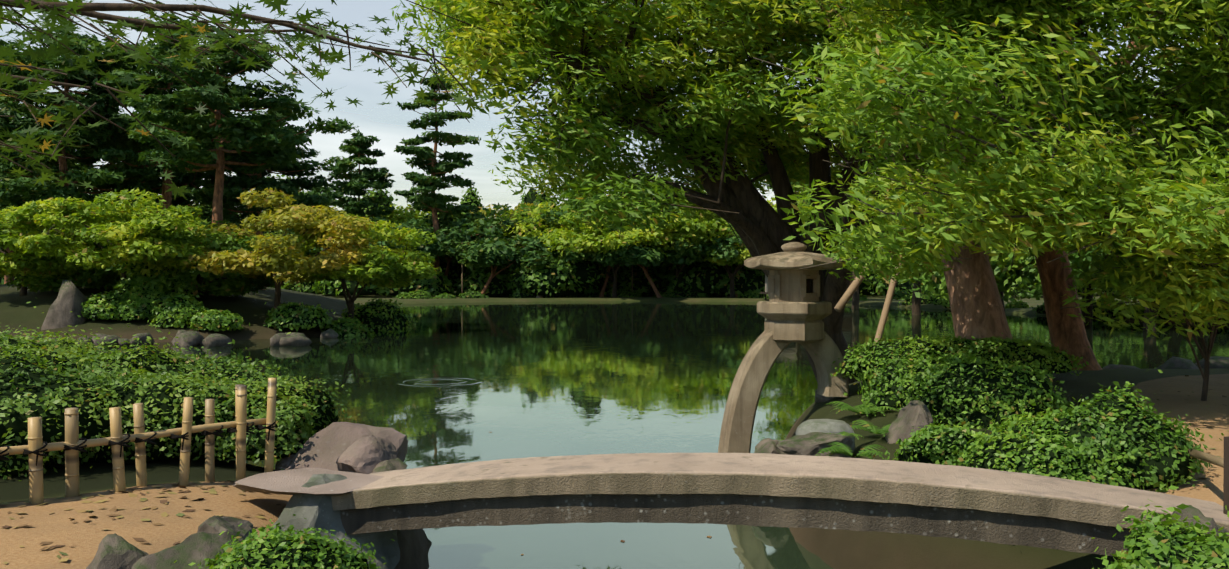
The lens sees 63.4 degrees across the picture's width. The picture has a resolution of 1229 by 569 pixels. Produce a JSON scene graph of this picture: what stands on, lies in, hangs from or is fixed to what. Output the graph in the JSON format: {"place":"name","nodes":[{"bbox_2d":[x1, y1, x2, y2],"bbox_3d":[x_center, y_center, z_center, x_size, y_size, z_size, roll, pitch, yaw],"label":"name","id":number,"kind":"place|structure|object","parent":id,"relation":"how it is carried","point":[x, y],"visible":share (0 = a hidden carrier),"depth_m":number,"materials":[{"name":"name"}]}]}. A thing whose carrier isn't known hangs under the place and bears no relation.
{"place":"outdoors","nodes":[
{"label":"outdoors","id":0,"kind":"place"},
{"bbox_2d":[0,0,507,199],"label":"maple branches","id":1,"kind":"object","parent":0,"point":[61,12],"visible":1,"depth_m":5.38,"materials":[{"name":"green plant"}]},
{"bbox_2d":[0,0,1216,214],"bbox_3d":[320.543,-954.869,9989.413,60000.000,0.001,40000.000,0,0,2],"label":"cloud","id":2,"kind":"structure","parent":0,"point":[386,142],"depth_m":5070.28,"materials":[{"name":"white"}]},
{"bbox_2d":[0,0,1217,217],"label":"sky","id":3,"kind":"structure","parent":0,"point":[381,12],"materials":[{"name":"white"}]},
{"bbox_2d":[0,283,1228,568],"bbox_3d":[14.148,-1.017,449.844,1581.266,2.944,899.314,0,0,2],"label":"terrain","id":4,"kind":"structure","parent":0,"point":[52,521],"depth_m":7.18,"materials":[{"name":"beige sand"}]},
{"bbox_2d":[0,39,34,181],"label":"island pine","id":5,"kind":"object","parent":4,"relation":"on","point":[3,99],"visible":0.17,"depth_m":50.86,"materials":[{"name":"green plant"}]},
{"bbox_2d":[0,56,100,283],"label":"island pine","id":6,"kind":"object","parent":4,"relation":"on","point":[7,249],"depth_m":58.85,"materials":[{"name":"green plant"}]},
{"bbox_2d":[0,206,116,295],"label":"tree","id":7,"kind":"object","parent":4,"relation":"on","point":[18,262],"visible":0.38,"depth_m":38.79,"materials":[{"name":"green plant"}]},
{"bbox_2d":[5,225,135,292],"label":"tree","id":8,"kind":"object","parent":4,"relation":"on","point":[96,278],"visible":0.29,"depth_m":40.42,"materials":[{"name":"green plant"}]},
{"bbox_2d":[0,25,160,221],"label":"island pine","id":9,"kind":"object","parent":4,"relation":"on","point":[16,191],"visible":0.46,"depth_m":44.49,"materials":[{"name":"green plant"}]},
{"bbox_2d":[13,187,209,279],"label":"tree","id":10,"kind":"object","parent":4,"relation":"on","point":[142,227],"visible":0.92,"depth_m":36.53,"materials":[{"name":"green plant"}]},
{"bbox_2d":[31,33,197,221],"bbox_3d":[-28.250,-6.978,57.769,9.019,14.505,10.522,0,0,2],"label":"island pine","id":11,"kind":"object","parent":4,"relation":"on","point":[176,177],"visible":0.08,"depth_m":56.36,"materials":[{"name":"green plant"}]},
{"bbox_2d":[0,378,276,503],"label":"bamboo fence","id":12,"kind":"object","parent":4,"relation":"on","point":[71,446],"visible":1,"depth_m":6.38,"materials":[{"name":"beige wood"}]},
{"bbox_2d":[86,12,233,269],"bbox_3d":[-21.461,-6.400,47.663,7.844,13.404,9.111,0,0,-33],"label":"island pine","id":13,"kind":"object","parent":4,"relation":"on","point":[132,147],"visible":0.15,"depth_m":45.81,"materials":[{"name":"green plant"}]},
{"bbox_2d":[97,86,270,271],"bbox_3d":[-26.105,-6.402,60.128,10.300,14.296,9.203,0,0,2],"label":"island pine","id":14,"kind":"object","parent":4,"relation":"on","point":[195,180],"visible":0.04,"depth_m":59.16,"materials":[{"name":"green plant"}]},
{"bbox_2d":[105,220,274,297],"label":"tree","id":15,"kind":"object","parent":4,"relation":"on","point":[236,284],"visible":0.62,"depth_m":39.04,"materials":[{"name":"green plant"}]},
{"bbox_2d":[0,297,393,480],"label":"azalea hedge","id":16,"kind":"object","parent":4,"relation":"on","point":[49,381],"visible":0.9,"depth_m":7.36,"materials":[{"name":"green plant"}]},
{"bbox_2d":[120,25,358,292],"bbox_3d":[-16.211,-5.181,42.212,9.570,11.684,8.118,0,0,2],"label":"island pine","id":17,"kind":"object","parent":4,"relation":"on","point":[256,143],"visible":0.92,"depth_m":41.75,"materials":[{"name":"green plant"}]},
{"bbox_2d":[189,107,339,289],"bbox_3d":[-18.355,-4.432,52.204,7.450,9.960,7.160,0,0,-44],"label":"island pine","id":18,"kind":"object","parent":4,"relation":"on","point":[237,182],"visible":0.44,"depth_m":51.69,"materials":[{"name":"green plant"}]},
{"bbox_2d":[183,187,378,309],"bbox_3d":[-13.613,-1.231,39.599,8.178,5.361,7.125,0,0,41],"label":"tree","id":19,"kind":"object","parent":4,"relation":"on","point":[279,264],"visible":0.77,"depth_m":38.36,"materials":[{"name":"green plant"}]},
{"bbox_2d":[282,185,343,256],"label":"tree","id":20,"kind":"object","parent":4,"relation":"on","point":[315,191],"visible":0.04,"depth_m":118.08,"materials":[{"name":"green plant"}]},
{"bbox_2d":[263,213,441,318],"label":"tree","id":21,"kind":"object","parent":4,"relation":"on","point":[388,268],"visible":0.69,"depth_m":40.30,"materials":[{"name":"green plant"}]},
{"bbox_2d":[322,129,395,295],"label":"pine","id":22,"kind":"object","parent":4,"relation":"on","point":[357,145],"visible":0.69,"depth_m":111.79,"materials":[{"name":"green plant"}]},
{"bbox_2d":[313,218,452,259],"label":"tree","id":23,"kind":"object","parent":4,"relation":"on","point":[434,249],"visible":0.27,"depth_m":102.97,"materials":[{"name":"green plant"}]},
{"bbox_2d":[365,204,431,227],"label":"tree","id":24,"kind":"object","parent":4,"relation":"on","point":[402,216],"visible":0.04,"depth_m":114.86,"materials":[{"name":"green plant"}]},
{"bbox_2d":[394,73,480,296],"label":"pine","id":25,"kind":"object","parent":4,"relation":"on","point":[426,200],"visible":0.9,"depth_m":105.58,"materials":[{"name":"green plant"}]},
{"bbox_2d":[412,202,496,275],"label":"tree","id":26,"kind":"object","parent":4,"relation":"on","point":[446,219],"visible":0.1,"depth_m":109.37,"materials":[{"name":"green plant"}]},
{"bbox_2d":[406,202,523,269],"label":"tree","id":27,"kind":"object","parent":4,"relation":"on","point":[498,206],"visible":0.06,"depth_m":111.27,"materials":[{"name":"green plant"}]},
{"bbox_2d":[429,214,540,256],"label":"tree","id":28,"kind":"object","parent":4,"relation":"on","point":[475,227],"visible":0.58,"depth_m":102.78,"materials":[{"name":"green plant"}]},
{"bbox_2d":[470,202,534,219],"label":"tree","id":29,"kind":"object","parent":4,"relation":"on","point":[501,208],"visible":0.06,"depth_m":123.66,"materials":[{"name":"green plant"}]},
{"bbox_2d":[454,232,564,293],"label":"tree","id":30,"kind":"object","parent":4,"relation":"on","point":[483,254],"visible":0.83,"depth_m":99.68,"materials":[{"name":"green plant"}]},
{"bbox_2d":[490,203,550,229],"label":"tree","id":31,"kind":"object","parent":4,"relation":"on","point":[524,207],"depth_m":117.23,"materials":[{"name":"green plant"}]},
{"bbox_2d":[498,201,590,257],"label":"tree","id":32,"kind":"object","parent":4,"relation":"on","point":[522,227],"visible":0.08,"depth_m":106.36,"materials":[{"name":"green plant"}]},
{"bbox_2d":[0,159,1113,297],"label":"hedge","id":33,"kind":"object","parent":4,"relation":"on","point":[559,276],"visible":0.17,"depth_m":102.56,"materials":[{"name":"green plant"}]},
{"bbox_2d":[512,207,619,235],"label":"tree","id":34,"kind":"object","parent":4,"relation":"on","point":[552,218],"visible":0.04,"depth_m":106.51,"materials":[{"name":"green plant"}]},
{"bbox_2d":[538,200,680,296],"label":"tree","id":35,"kind":"object","parent":4,"relation":"on","point":[560,239],"visible":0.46,"depth_m":98.60,"materials":[{"name":"green plant"}]},
{"bbox_2d":[0,373,1228,563],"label":"path leaf litter","id":36,"kind":"object","parent":4,"relation":"on","point":[165,514],"visible":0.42,"depth_m":5.90,"materials":[{"name":"brown plant"}]},
{"bbox_2d":[562,222,673,296],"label":"tree","id":37,"kind":"object","parent":4,"relation":"on","point":[602,292],"visible":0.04,"depth_m":103.54,"materials":[{"name":"green plant"}]},
{"bbox_2d":[23,280,1228,568],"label":"garden rocks","id":38,"kind":"object","parent":4,"relation":"on","point":[349,446],"visible":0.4,"depth_m":7.17,"materials":[{"name":"stone"}]},
{"bbox_2d":[234,468,383,495],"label":"stone slab","id":39,"kind":"structure","parent":38,"relation":"on","point":[289,481],"depth_m":6.16,"materials":[{"name":"grey stone"}]},
{"bbox_2d":[562,243,702,297],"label":"tree","id":40,"kind":"object","parent":4,"relation":"on","point":[640,256],"visible":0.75,"depth_m":98.55,"materials":[{"name":"green plant"}]},
{"bbox_2d":[77,270,1226,336],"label":"shrubs","id":41,"kind":"object","parent":4,"relation":"on","point":[161,308],"visible":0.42,"depth_m":37.73,"materials":[{"name":"green plant"}]},
{"bbox_2d":[606,188,740,278],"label":"tree","id":42,"kind":"object","parent":4,"relation":"on","point":[664,238],"visible":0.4,"depth_m":97.44,"materials":[{"name":"green plant"}]},
{"bbox_2d":[462,239,901,344],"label":"wooden posts","id":43,"kind":"object","parent":4,"relation":"on","point":[847,296],"visible":0.27,"depth_m":13.72,"materials":[{"name":"brown wood"}]},
{"bbox_2d":[391,0,982,383],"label":"tree","id":44,"kind":"object","parent":4,"relation":"on","point":[720,137],"visible":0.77,"depth_m":14.91,"materials":[{"name":"green plant"}]},
{"bbox_2d":[174,329,1228,568],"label":"shrubs","id":45,"kind":"object","parent":4,"relation":"on","point":[994,385],"visible":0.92,"depth_m":6.68,"materials":[{"name":"green plant"}]},
{"bbox_2d":[658,209,750,297],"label":"tree","id":46,"kind":"object","parent":4,"relation":"on","point":[729,263],"visible":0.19,"depth_m":97.99,"materials":[{"name":"green plant"}]},
{"bbox_2d":[663,230,751,297],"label":"tree","id":47,"kind":"object","parent":4,"relation":"on","point":[684,246],"visible":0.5,"depth_m":97.63,"materials":[{"name":"green plant"}]},
{"bbox_2d":[331,453,1228,555],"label":"stone arch bridge","id":48,"kind":"structure","parent":4,"relation":"on","point":[892,496],"depth_m":5.66,"materials":[{"name":"grey stone"}]},
{"bbox_2d":[718,242,848,452],"bbox_3d":[2.069,1.045,12.007,1.106,3.127,1.554,0,1,54],"label":"stone lantern","id":49,"kind":"object","parent":4,"relation":"on","point":[793,309],"visible":0.94,"depth_m":11.85,"materials":[{"name":"grey stone"}]},
{"bbox_2d":[726,180,841,241],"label":"tree","id":50,"kind":"object","parent":4,"relation":"on","point":[805,201],"depth_m":87.70,"materials":[{"name":"green plant"}]},
{"bbox_2d":[760,275,851,299],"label":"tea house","id":51,"kind":"structure","parent":4,"relation":"on","point":[766,286],"depth_m":92.90,"materials":[{"name":"brown wood"}]},
{"bbox_2d":[767,144,872,308],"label":"tree","id":52,"kind":"object","parent":4,"relation":"on","point":[855,300],"visible":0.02,"depth_m":73.95,"materials":[{"name":"green plant"}]},
{"bbox_2d":[795,419,854,452],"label":"rock","id":53,"kind":"structure","parent":4,"relation":"on","point":[831,426],"depth_m":8.68,"materials":[{"name":"grey stone"}]},
{"bbox_2d":[796,143,921,314],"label":"tree","id":54,"kind":"object","parent":4,"relation":"on","point":[916,306],"depth_m":61.10,"materials":[{"name":"green plant"}]},
{"bbox_2d":[812,0,1082,339],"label":"tree","id":55,"kind":"object","parent":4,"relation":"on","point":[977,308],"visible":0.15,"depth_m":13.63,"materials":[{"name":"plant"}]},
{"bbox_2d":[895,182,1004,310],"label":"tree","id":56,"kind":"object","parent":4,"relation":"on","point":[1001,293],"depth_m":56.99,"materials":[{"name":"plant"}]},
{"bbox_2d":[875,195,1037,292],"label":"tree","id":57,"kind":"object","parent":4,"relation":"on","point":[1005,257],"visible":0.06,"depth_m":45.72,"materials":[{"name":"green plant"}]},
{"bbox_2d":[816,366,1106,567],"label":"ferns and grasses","id":58,"kind":"object","parent":4,"relation":"on","point":[844,449],"visible":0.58,"depth_m":8.96,"materials":[{"name":"green plant"}]},
{"bbox_2d":[732,0,1228,339],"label":"tree","id":59,"kind":"object","parent":4,"relation":"on","point":[1047,181],"visible":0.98,"depth_m":8.85,"materials":[{"name":"green plant"}]},
{"bbox_2d":[847,75,1209,325],"bbox_3d":[23.340,-4.252,47.315,26.234,14.109,14.377,0,0,2],"label":"background tree","id":60,"kind":"object","parent":4,"relation":"on","point":[942,286],"visible":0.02,"depth_m":45.47,"materials":[{"name":"green plant"}]},
{"bbox_2d":[1081,282,1092,321],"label":"tree","id":61,"kind":"object","parent":4,"relation":"on","point":[1089,309],"depth_m":50.89,"materials":[{"name":"green plant"}]},
{"bbox_2d":[1031,36,1151,369],"bbox_3d":[6.870,-3.327,16.492,8.482,9.853,9.409,0,0,-37],"label":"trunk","id":62,"kind":"object","parent":4,"relation":"on","point":[1064,328],"visible":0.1,"depth_m":14.31,"materials":[{"name":"plant"}]},
{"bbox_2d":[1030,223,1165,329],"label":"tree","id":63,"kind":"object","parent":4,"relation":"on","point":[1088,257],"visible":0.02,"depth_m":42.43,"materials":[{"name":"green plant"}]},
{"bbox_2d":[1062,41,1218,325],"bbox_3d":[27.214,-4.156,47.028,14.297,14.466,15.360,0,0,2],"label":"tree","id":64,"kind":"object","parent":4,"relation":"on","point":[1172,322],"depth_m":46.29,"materials":[{"name":"green plant"}]},
{"bbox_2d":[1060,169,1228,400],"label":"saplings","id":65,"kind":"object","parent":4,"relation":"on","point":[1206,354],"visible":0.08,"depth_m":10.16,"materials":[{"name":"green plant"}]},
{"bbox_2d":[1134,61,1213,158],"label":"tree","id":66,"kind":"object","parent":4,"relation":"on","point":[1168,88],"depth_m":43.63,"materials":[{"name":"green plant"}]},
{"bbox_2d":[1182,429,1228,514],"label":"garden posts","id":67,"kind":"object","parent":4,"relation":"on","point":[1213,459],"visible":0.35,"depth_m":5.39,"materials":[{"name":"brown wood"}]},
{"bbox_2d":[83,301,1228,568],"bbox_3d":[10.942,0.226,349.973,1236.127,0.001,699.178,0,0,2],"label":"pond water","id":68,"kind":"structure","parent":0,"point":[585,377],"depth_m":21.17,"materials":[{"name":"green liquid"}]},
{"bbox_2d":[396,378,483,386],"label":"water ripples","id":69,"kind":"object","parent":68,"relation":"on","point":[478,381],"visible":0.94,"depth_m":21.31,"materials":[{"name":"liquid"}]}
]}

